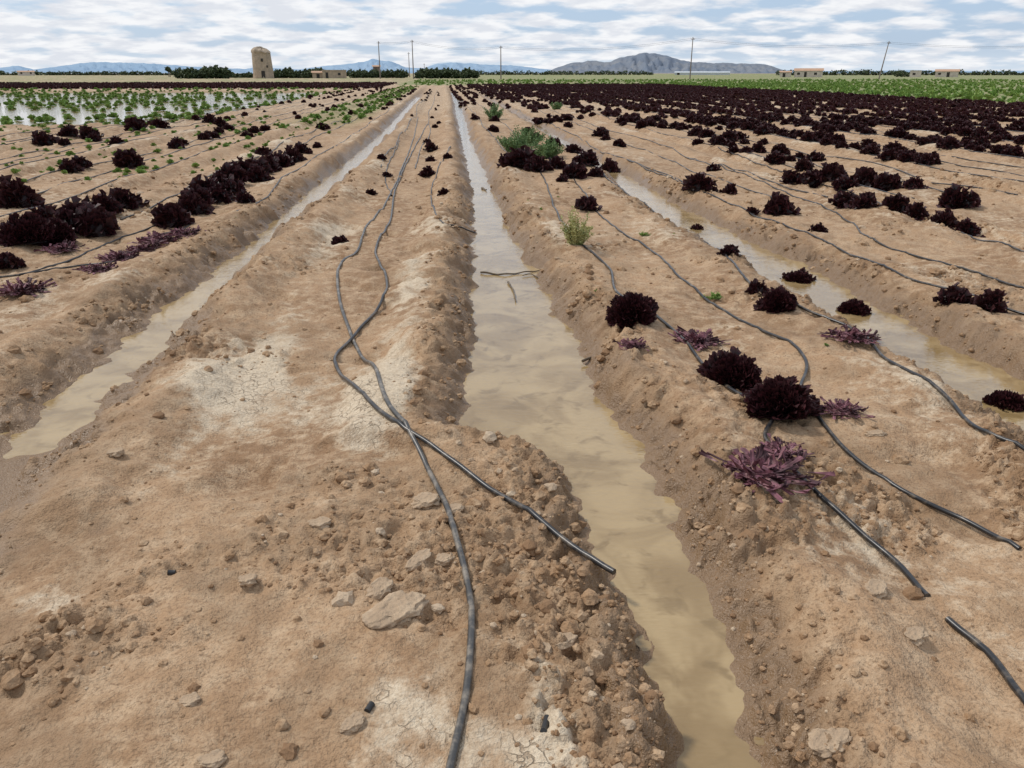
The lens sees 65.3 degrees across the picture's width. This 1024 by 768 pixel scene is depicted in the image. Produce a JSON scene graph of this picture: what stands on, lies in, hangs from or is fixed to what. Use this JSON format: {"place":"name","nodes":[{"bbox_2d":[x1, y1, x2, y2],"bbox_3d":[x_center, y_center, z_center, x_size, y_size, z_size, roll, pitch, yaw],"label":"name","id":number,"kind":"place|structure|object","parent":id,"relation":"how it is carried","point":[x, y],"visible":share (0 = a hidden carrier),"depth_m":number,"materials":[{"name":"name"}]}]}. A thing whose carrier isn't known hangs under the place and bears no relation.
{"place":"outdoors","nodes":[
{"label":"outdoors","id":0,"kind":"place"},
{"bbox_2d":[0,93,321,125],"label":"flood water","id":1,"kind":"structure","parent":0,"point":[80,116],"depth_m":39.82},
{"bbox_2d":[0,98,419,458],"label":"furrow water","id":2,"kind":"structure","parent":0,"point":[74,406],"depth_m":4.92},
{"bbox_2d":[0,59,550,72],"bbox_3d":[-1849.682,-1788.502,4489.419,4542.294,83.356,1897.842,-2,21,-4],"label":"distant hills","id":3,"kind":"structure","parent":0,"point":[152,67],"depth_m":4427.46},
{"bbox_2d":[0,73,1023,767],"bbox_3d":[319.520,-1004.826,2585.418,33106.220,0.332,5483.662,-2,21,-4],"label":"ground","id":4,"kind":"structure","parent":0,"point":[260,665],"depth_m":3.34,"materials":[{"name":"soil"}]},
{"bbox_2d":[0,251,26,268],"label":"red lettuce","id":5,"kind":"object","parent":4,"relation":"on","point":[9,260],"visible":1,"depth_m":6.52,"materials":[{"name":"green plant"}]},
{"bbox_2d":[0,174,45,208],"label":"red lettuce","id":6,"kind":"object","parent":4,"relation":"on","point":[16,193],"visible":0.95,"depth_m":9.53,"materials":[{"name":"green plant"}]},
{"bbox_2d":[0,277,56,295],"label":"wilted lettuce","id":7,"kind":"object","parent":4,"relation":"on","point":[21,287],"visible":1,"depth_m":5.66,"materials":[{"name":"purple plant"}]},
{"bbox_2d":[0,211,58,246],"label":"red lettuce","id":8,"kind":"object","parent":4,"relation":"on","point":[26,228],"visible":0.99,"depth_m":7.06,"materials":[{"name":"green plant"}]},
{"bbox_2d":[27,201,57,217],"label":"red lettuce","id":9,"kind":"object","parent":4,"relation":"on","point":[45,210],"visible":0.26,"depth_m":8.42,"materials":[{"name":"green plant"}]},
{"bbox_2d":[30,130,59,145],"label":"red lettuce","id":10,"kind":"object","parent":4,"relation":"on","point":[41,138],"visible":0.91,"depth_m":17.57,"materials":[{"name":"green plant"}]},
{"bbox_2d":[35,216,78,245],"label":"red lettuce","id":11,"kind":"object","parent":4,"relation":"on","point":[64,231],"visible":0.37,"depth_m":7.27,"materials":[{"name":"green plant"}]},
{"bbox_2d":[34,239,88,253],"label":"wilted lettuce","id":12,"kind":"object","parent":4,"relation":"on","point":[64,246],"visible":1,"depth_m":7.03,"materials":[{"name":"purple plant"}]},
{"bbox_2d":[51,207,83,230],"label":"red lettuce","id":13,"kind":"object","parent":4,"relation":"on","point":[69,217],"visible":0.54,"depth_m":7.67,"materials":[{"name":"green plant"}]},
{"bbox_2d":[0,70,173,74],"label":"distant tree line","id":14,"kind":"object","parent":4,"relation":"on","point":[132,72],"visible":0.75,"depth_m":558.19,"materials":[{"name":"green plant"}]},
{"bbox_2d":[72,261,118,273],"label":"wilted lettuce","id":15,"kind":"object","parent":4,"relation":"on","point":[96,268],"visible":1,"depth_m":6.22,"materials":[{"name":"purple plant"}]},
{"bbox_2d":[75,205,119,237],"bbox_3d":[-4.101,-1.606,7.805,0.516,0.322,0.489,-5,20,-3],"label":"red lettuce","id":16,"kind":"object","parent":4,"relation":"on","point":[99,221],"visible":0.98,"depth_m":7.71,"materials":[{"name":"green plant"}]},
{"bbox_2d":[81,189,124,214],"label":"red lettuce","id":17,"kind":"object","parent":4,"relation":"on","point":[103,199],"visible":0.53,"depth_m":8.68,"materials":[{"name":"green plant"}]},
{"bbox_2d":[94,248,142,261],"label":"wilted lettuce","id":18,"kind":"object","parent":4,"relation":"on","point":[112,255],"visible":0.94,"depth_m":6.62,"materials":[{"name":"purple plant"}]},
{"bbox_2d":[111,147,145,168],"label":"red lettuce","id":19,"kind":"object","parent":4,"relation":"on","point":[130,159],"visible":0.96,"depth_m":13.37,"materials":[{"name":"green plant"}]},
{"bbox_2d":[108,187,149,208],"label":"red lettuce","id":20,"kind":"object","parent":4,"relation":"on","point":[127,198],"visible":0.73,"depth_m":9.27,"materials":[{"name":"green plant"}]},
{"bbox_2d":[0,173,270,277],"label":"drip hose","id":21,"kind":"object","parent":4,"relation":"on","point":[69,260],"visible":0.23,"depth_m":6.95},
{"bbox_2d":[124,116,150,130],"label":"red lettuce","id":22,"kind":"object","parent":4,"relation":"on","point":[134,123],"visible":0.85,"depth_m":21.34,"materials":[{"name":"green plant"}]},
{"bbox_2d":[127,230,181,245],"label":"wilted lettuce","id":23,"kind":"object","parent":4,"relation":"on","point":[155,238],"visible":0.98,"depth_m":7.37,"materials":[{"name":"purple plant"}]},
{"bbox_2d":[150,202,194,228],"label":"red lettuce","id":24,"kind":"object","parent":4,"relation":"on","point":[170,215],"visible":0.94,"depth_m":8.18,"materials":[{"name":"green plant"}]},
{"bbox_2d":[161,225,206,237],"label":"wilted lettuce","id":25,"kind":"object","parent":4,"relation":"on","point":[181,232],"visible":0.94,"depth_m":7.54,"materials":[{"name":"purple plant"}]},
{"bbox_2d":[176,190,214,214],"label":"red lettuce","id":26,"kind":"object","parent":4,"relation":"on","point":[192,204],"visible":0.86,"depth_m":8.94,"materials":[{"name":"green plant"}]},
{"bbox_2d":[183,184,213,204],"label":"red lettuce","id":27,"kind":"object","parent":4,"relation":"on","point":[205,194],"visible":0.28,"depth_m":9.43,"materials":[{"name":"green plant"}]},
{"bbox_2d":[172,64,233,78],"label":"citrus tree row","id":28,"kind":"object","parent":4,"relation":"on","point":[215,71],"visible":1,"depth_m":222.45,"materials":[{"name":"green plant"}]},
{"bbox_2d":[188,174,220,188],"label":"red lettuce","id":29,"kind":"object","parent":4,"relation":"on","point":[197,179],"visible":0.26,"depth_m":9.92,"materials":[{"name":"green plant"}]},
{"bbox_2d":[0,85,418,181],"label":"green crop rows","id":30,"kind":"object","parent":4,"relation":"on","point":[46,118],"visible":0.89,"depth_m":38.01,"materials":[{"name":"green plant"}]},
{"bbox_2d":[197,749,226,767],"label":"dried mud clod","id":31,"kind":"object","parent":4,"relation":"on","point":[216,758],"visible":1,"depth_m":1.89,"materials":[{"name":"soil"}]},
{"bbox_2d":[204,186,235,203],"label":"red lettuce","id":32,"kind":"object","parent":4,"relation":"on","point":[219,194],"visible":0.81,"depth_m":9.79,"materials":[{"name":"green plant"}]},
{"bbox_2d":[213,162,247,184],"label":"red lettuce","id":33,"kind":"object","parent":4,"relation":"on","point":[227,169],"visible":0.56,"depth_m":11.00,"materials":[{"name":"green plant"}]},
{"bbox_2d":[218,178,246,194],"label":"red lettuce","id":34,"kind":"object","parent":4,"relation":"on","point":[233,186],"visible":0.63,"depth_m":10.27,"materials":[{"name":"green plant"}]},
{"bbox_2d":[244,163,275,182],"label":"red lettuce","id":35,"kind":"object","parent":4,"relation":"on","point":[254,172],"visible":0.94,"depth_m":11.46,"materials":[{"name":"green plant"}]},
{"bbox_2d":[251,46,273,78],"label":"ruined windmill tower","id":36,"kind":"structure","parent":4,"relation":"on","point":[262,63],"depth_m":230.07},
{"bbox_2d":[273,66,323,77],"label":"citrus tree row","id":37,"kind":"object","parent":4,"relation":"on","point":[288,72],"visible":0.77,"depth_m":244.02,"materials":[{"name":"green plant"}]},
{"bbox_2d":[339,711,365,734],"bbox_3d":[-0.401,0.855,2.005,0.049,0.028,0.075,25,38,39],"label":"dried mud clod","id":38,"kind":"object","parent":4,"relation":"on","point":[353,722],"visible":1,"depth_m":2.00,"materials":[{"name":"soil"}]},
{"bbox_2d":[349,68,408,77],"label":"shrub row","id":39,"kind":"object","parent":4,"relation":"on","point":[387,73],"visible":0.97,"depth_m":251.09,"materials":[{"name":"green plant"}]},
{"bbox_2d":[366,577,393,599],"bbox_3d":[-0.412,0.646,2.501,0.076,0.050,0.104,15,31,24],"label":"dried mud clod","id":40,"kind":"object","parent":4,"relation":"on","point":[379,588],"visible":0.91,"depth_m":2.48,"materials":[{"name":"soil"}]},
{"bbox_2d":[362,590,429,628],"bbox_3d":[-0.350,0.684,2.400,0.214,0.071,0.132,-19,33,-28],"label":"stone","id":41,"kind":"object","parent":4,"relation":"on","point":[391,610],"visible":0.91,"depth_m":2.37,"materials":[{"name":"stone"}]},
{"bbox_2d":[336,119,475,767],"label":"drip hose","id":42,"kind":"object","parent":4,"relation":"on","point":[460,724],"visible":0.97,"depth_m":2.64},
{"bbox_2d":[404,548,430,572],"bbox_3d":[-0.312,0.589,2.641,0.064,0.044,0.120,18,33,29],"label":"dried mud clod","id":43,"kind":"object","parent":4,"relation":"on","point":[416,560],"visible":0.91,"depth_m":2.62,"materials":[{"name":"soil"}]},
{"bbox_2d":[411,492,440,509],"bbox_3d":[-0.326,0.446,3.017,0.117,0.050,0.092,-7,26,-2],"label":"dried mud clod","id":44,"kind":"object","parent":4,"relation":"on","point":[426,500],"visible":0.97,"depth_m":3.00,"materials":[{"name":"soil"}]},
{"bbox_2d":[416,67,479,78],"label":"citrus tree row","id":45,"kind":"object","parent":4,"relation":"on","point":[436,72],"visible":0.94,"depth_m":232.33,"materials":[{"name":"green plant"}]},
{"bbox_2d":[333,124,615,574],"bbox_3d":[-1.746,-3.952,14.251,1.100,0.148,25.397,-3,21,-6],"label":"drip hose","id":46,"kind":"object","parent":4,"relation":"on","point":[550,527],"visible":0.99,"depth_m":3.32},
{"bbox_2d":[0,167,1023,767],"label":"soil clods","id":47,"kind":"object","parent":4,"relation":"on","point":[12,679],"visible":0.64,"depth_m":2.74,"materials":[{"name":"soil"}]},
{"bbox_2d":[0,166,1023,767],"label":"soil crumbs","id":48,"kind":"object","parent":4,"relation":"on","point":[582,690],"visible":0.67,"depth_m":2.62,"materials":[{"name":"soil"}]},
{"bbox_2d":[0,81,1023,121],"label":"distant red lettuce rows","id":49,"kind":"object","parent":4,"relation":"on","point":[849,103],"visible":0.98,"depth_m":45.33,"materials":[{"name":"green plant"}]},
{"bbox_2d":[496,125,531,151],"bbox_3d":[0.051,-4.809,15.688,0.716,0.551,0.740,-5,22,-13],"label":"green weed","id":50,"kind":"object","parent":4,"relation":"on","point":[516,143],"visible":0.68,"depth_m":15.60,"materials":[{"name":"green plant"}]},
{"bbox_2d":[496,145,536,167],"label":"red lettuce","id":51,"kind":"object","parent":4,"relation":"on","point":[515,157],"visible":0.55,"depth_m":13.06,"materials":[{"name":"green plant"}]},
{"bbox_2d":[523,155,549,171],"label":"red lettuce","id":52,"kind":"object","parent":4,"relation":"on","point":[538,163],"visible":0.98,"depth_m":12.80,"materials":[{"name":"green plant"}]},
{"bbox_2d":[56,111,1023,194],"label":"red lettuce rows","id":53,"kind":"object","parent":4,"relation":"on","point":[977,139],"visible":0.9,"depth_m":19.24,"materials":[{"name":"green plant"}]},
{"bbox_2d":[528,135,564,158],"bbox_3d":[0.644,-4.373,14.722,0.727,0.427,0.681,17,27,36],"label":"green weed","id":54,"kind":"object","parent":4,"relation":"on","point":[549,149],"visible":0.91,"depth_m":14.64,"materials":[{"name":"green plant"}]},
{"bbox_2d":[479,70,653,74],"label":"distant tree line","id":55,"kind":"object","parent":4,"relation":"on","point":[503,72],"visible":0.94,"depth_m":651.08,"materials":[{"name":"green plant"}]},
{"bbox_2d":[560,160,588,179],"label":"red lettuce","id":56,"kind":"object","parent":4,"relation":"on","point":[573,169],"visible":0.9,"depth_m":11.93,"materials":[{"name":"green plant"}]},
{"bbox_2d":[559,206,593,245],"bbox_3d":[0.579,-1.391,7.024,0.308,0.357,0.325,-2,21,-4],"label":"yellow weed","id":57,"kind":"object","parent":4,"relation":"on","point":[574,234],"visible":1,"depth_m":6.99,"materials":[{"name":"green plant"}]},
{"bbox_2d":[571,149,600,165],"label":"red lettuce","id":58,"kind":"object","parent":4,"relation":"on","point":[588,157],"visible":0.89,"depth_m":13.31,"materials":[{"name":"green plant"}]},
{"bbox_2d":[573,195,602,210],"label":"red lettuce","id":59,"kind":"object","parent":4,"relation":"on","point":[583,202],"visible":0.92,"depth_m":9.25,"materials":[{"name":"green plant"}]},
{"bbox_2d":[612,336,649,350],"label":"wilted lettuce","id":60,"kind":"object","parent":4,"relation":"on","point":[628,343],"visible":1,"depth_m":4.38,"materials":[{"name":"purple plant"}]},
{"bbox_2d":[605,290,658,329],"bbox_3d":[0.731,-0.468,4.911,0.320,0.220,0.363,7,22,18],"label":"red lettuce","id":61,"kind":"object","parent":4,"relation":"on","point":[629,309],"visible":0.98,"depth_m":4.84,"materials":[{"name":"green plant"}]},
{"bbox_2d":[668,325,730,350],"bbox_3d":[1.094,-0.284,4.754,0.379,0.060,0.350,19,28,40],"label":"wilted lettuce","id":62,"kind":"object","parent":4,"relation":"on","point":[701,340],"visible":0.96,"depth_m":4.74,"materials":[{"name":"purple plant"}]},
{"bbox_2d":[681,171,718,191],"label":"red lettuce","id":63,"kind":"object","parent":4,"relation":"on","point":[699,181],"visible":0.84,"depth_m":10.48,"materials":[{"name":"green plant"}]},
{"bbox_2d":[404,78,1023,102],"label":"field weeds","id":64,"kind":"object","parent":4,"relation":"on","point":[847,87],"visible":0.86,"depth_m":90.86,"materials":[{"name":"green plant"}]},
{"bbox_2d":[696,346,761,391],"bbox_3d":[1.126,-0.071,4.051,0.360,0.212,0.348,-3,18,-4],"label":"red lettuce","id":65,"kind":"object","parent":4,"relation":"on","point":[734,368],"visible":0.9,"depth_m":4.00,"materials":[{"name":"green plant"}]},
{"bbox_2d":[540,171,930,596],"bbox_3d":[0.624,-1.795,8.655,0.354,0.140,13.348,-2,21,-4],"label":"drip hose","id":66,"kind":"object","parent":4,"relation":"on","point":[905,571],"visible":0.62,"depth_m":2.94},
{"bbox_2d":[745,278,769,296],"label":"red lettuce","id":67,"kind":"object","parent":4,"relation":"on","point":[755,286],"visible":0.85,"depth_m":5.64,"materials":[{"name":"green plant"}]},
{"bbox_2d":[699,443,834,502],"bbox_3d":[1.003,0.301,3.064,0.416,0.076,0.445,-6,22,-15],"label":"wilted lettuce","id":68,"kind":"object","parent":4,"relation":"on","point":[773,470],"visible":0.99,"depth_m":3.03,"materials":[{"name":"purple plant"}]},
{"bbox_2d":[753,285,798,312],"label":"red lettuce","id":69,"kind":"object","parent":4,"relation":"on","point":[780,298],"visible":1,"depth_m":5.21,"materials":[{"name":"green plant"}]},
{"bbox_2d":[762,191,801,215],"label":"red lettuce","id":70,"kind":"object","parent":4,"relation":"on","point":[777,204],"visible":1,"depth_m":8.93,"materials":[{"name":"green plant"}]},
{"bbox_2d":[740,374,825,419],"bbox_3d":[1.255,0.056,3.692,0.414,0.206,0.389,1,4,-5],"label":"red lettuce","id":71,"kind":"object","parent":4,"relation":"on","point":[779,397],"visible":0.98,"depth_m":3.60,"materials":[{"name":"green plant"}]},
{"bbox_2d":[755,433,815,466],"bbox_3d":[1.092,0.262,3.242,0.282,0.045,0.245,-17,27,-37],"label":"wilted lettuce","id":72,"kind":"object","parent":4,"relation":"on","point":[773,445],"visible":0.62,"depth_m":3.26,"materials":[{"name":"purple plant"}]},
{"bbox_2d":[779,169,809,184],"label":"red lettuce","id":73,"kind":"object","parent":4,"relation":"on","point":[790,176],"visible":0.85,"depth_m":11.05,"materials":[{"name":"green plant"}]},
{"bbox_2d":[573,178,1021,550],"bbox_3d":[1.171,-1.679,8.424,0.330,0.101,12.295,-2,21,-4],"label":"drip hose","id":74,"kind":"object","parent":4,"relation":"on","point":[846,450],"visible":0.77,"depth_m":3.40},
{"bbox_2d":[779,267,815,283],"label":"red lettuce","id":75,"kind":"object","parent":4,"relation":"on","point":[802,275],"visible":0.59,"depth_m":6.59,"materials":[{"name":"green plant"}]},
{"bbox_2d":[593,165,1023,450],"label":"drip hose","id":76,"kind":"object","parent":4,"relation":"on","point":[955,406],"visible":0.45,"depth_m":4.06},
{"bbox_2d":[801,169,826,187],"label":"red lettuce","id":77,"kind":"object","parent":4,"relation":"on","point":[816,180],"visible":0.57,"depth_m":11.30,"materials":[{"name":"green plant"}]},
{"bbox_2d":[627,159,1023,314],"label":"drip hose","id":78,"kind":"object","parent":4,"relation":"on","point":[921,282],"visible":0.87,"depth_m":7.05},
{"bbox_2d":[808,727,852,757],"bbox_3d":[0.770,0.870,1.937,0.125,0.049,0.082,-14,29,-18],"label":"stone","id":79,"kind":"object","parent":4,"relation":"on","point":[840,737],"visible":0.94,"depth_m":1.92,"materials":[{"name":"stone"}]},
{"bbox_2d":[819,161,848,181],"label":"red lettuce","id":80,"kind":"object","parent":4,"relation":"on","point":[832,171],"visible":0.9,"depth_m":11.28,"materials":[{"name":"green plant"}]},
{"bbox_2d":[828,189,858,208],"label":"red lettuce","id":81,"kind":"object","parent":4,"relation":"on","point":[838,199],"visible":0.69,"depth_m":9.16,"materials":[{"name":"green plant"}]},
{"bbox_2d":[831,174,860,192],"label":"red lettuce","id":82,"kind":"object","parent":4,"relation":"on","point":[843,183],"visible":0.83,"depth_m":10.63,"materials":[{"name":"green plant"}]},
{"bbox_2d":[819,396,874,419],"bbox_3d":[1.548,0.102,3.689,0.239,0.044,0.256,7,22,18],"label":"wilted lettuce","id":83,"kind":"object","parent":4,"relation":"on","point":[840,407],"visible":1,"depth_m":3.68,"materials":[{"name":"purple plant"}]},
{"bbox_2d":[818,323,879,343],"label":"wilted lettuce","id":84,"kind":"object","parent":4,"relation":"on","point":[854,334],"visible":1,"depth_m":4.62,"materials":[{"name":"purple plant"}]},
{"bbox_2d":[835,298,871,316],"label":"red lettuce","id":85,"kind":"object","parent":4,"relation":"on","point":[855,306],"visible":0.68,"depth_m":5.70,"materials":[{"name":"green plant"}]},
{"bbox_2d":[688,157,1023,288],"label":"drip hose","id":86,"kind":"object","parent":4,"relation":"on","point":[960,267],"visible":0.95,"depth_m":7.23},
{"bbox_2d":[844,191,880,209],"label":"red lettuce","id":87,"kind":"object","parent":4,"relation":"on","point":[867,200],"visible":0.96,"depth_m":8.87,"materials":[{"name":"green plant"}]},
{"bbox_2d":[854,166,882,186],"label":"red lettuce","id":88,"kind":"object","parent":4,"relation":"on","point":[864,175],"visible":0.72,"depth_m":11.22,"materials":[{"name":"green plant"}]},
{"bbox_2d":[864,579,887,598],"bbox_3d":[1.113,0.633,2.445,0.068,0.040,0.102,21,35,34],"label":"dried mud clod","id":89,"kind":"object","parent":4,"relation":"on","point":[877,588],"visible":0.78,"depth_m":2.43,"materials":[{"name":"soil"}]},
{"bbox_2d":[873,171,902,191],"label":"red lettuce","id":90,"kind":"object","parent":4,"relation":"on","point":[886,181],"visible":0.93,"depth_m":10.94,"materials":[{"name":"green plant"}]},
{"bbox_2d":[882,192,909,212],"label":"red lettuce","id":91,"kind":"object","parent":4,"relation":"on","point":[897,202],"visible":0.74,"depth_m":9.26,"materials":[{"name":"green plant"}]},
{"bbox_2d":[775,69,1023,74],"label":"distant tree line","id":92,"kind":"object","parent":4,"relation":"on","point":[889,72],"visible":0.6,"depth_m":558.17,"materials":[{"name":"green plant"}]},
{"bbox_2d":[900,176,928,189],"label":"red lettuce","id":93,"kind":"object","parent":4,"relation":"on","point":[911,183],"visible":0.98,"depth_m":10.72,"materials":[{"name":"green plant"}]},
{"bbox_2d":[902,201,929,220],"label":"red lettuce","id":94,"kind":"object","parent":4,"relation":"on","point":[917,211],"visible":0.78,"depth_m":8.80,"materials":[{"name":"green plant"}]},
{"bbox_2d":[904,626,928,646],"bbox_3d":[1.142,0.717,2.268,0.077,0.035,0.064,-16,31,-23],"label":"dried mud clod","id":95,"kind":"object","parent":4,"relation":"on","point":[916,635],"visible":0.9,"depth_m":2.25,"materials":[{"name":"soil"}]},
{"bbox_2d":[928,208,959,227],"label":"red lettuce","id":96,"kind":"object","parent":4,"relation":"on","point":[948,218],"visible":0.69,"depth_m":8.37,"materials":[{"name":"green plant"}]},
{"bbox_2d":[932,282,972,304],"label":"red lettuce","id":97,"kind":"object","parent":4,"relation":"on","point":[954,293],"visible":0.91,"depth_m":5.39,"materials":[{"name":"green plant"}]},
{"bbox_2d":[936,183,980,208],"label":"red lettuce","id":98,"kind":"object","parent":4,"relation":"on","point":[953,196],"visible":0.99,"depth_m":9.35,"materials":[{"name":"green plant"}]},
{"bbox_2d":[952,217,985,236],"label":"red lettuce","id":99,"kind":"object","parent":4,"relation":"on","point":[967,225],"visible":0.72,"depth_m":7.97,"materials":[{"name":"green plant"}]},
{"bbox_2d":[945,616,1023,704],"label":"drip hose","id":100,"kind":"object","parent":4,"relation":"on","point":[1013,685],"visible":1,"depth_m":2.23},
{"bbox_2d":[966,288,1008,313],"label":"red lettuce","id":101,"kind":"object","parent":4,"relation":"on","point":[989,300],"visible":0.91,"depth_m":5.24,"materials":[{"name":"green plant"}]},
{"bbox_2d":[982,389,1023,411],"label":"red lettuce","id":102,"kind":"object","parent":4,"relation":"on","point":[1005,399],"visible":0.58,"depth_m":4.10,"materials":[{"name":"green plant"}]},
{"bbox_2d":[0,0,1023,70],"label":"sky","id":103,"kind":"structure","parent":0,"point":[35,34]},
{"bbox_2d":[451,93,763,767],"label":"furrow water","id":104,"kind":"structure","parent":0,"point":[528,379],"depth_m":3.49,"materials":[{"name":"liquid"}]},
{"bbox_2d":[552,53,782,73],"bbox_3d":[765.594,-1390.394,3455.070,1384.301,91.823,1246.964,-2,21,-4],"label":"mountain","id":105,"kind":"structure","parent":0,"point":[655,63],"depth_m":3328.48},
{"bbox_2d":[530,121,1023,429],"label":"furrow water","id":106,"kind":"structure","parent":0,"point":[972,378],"depth_m":5.60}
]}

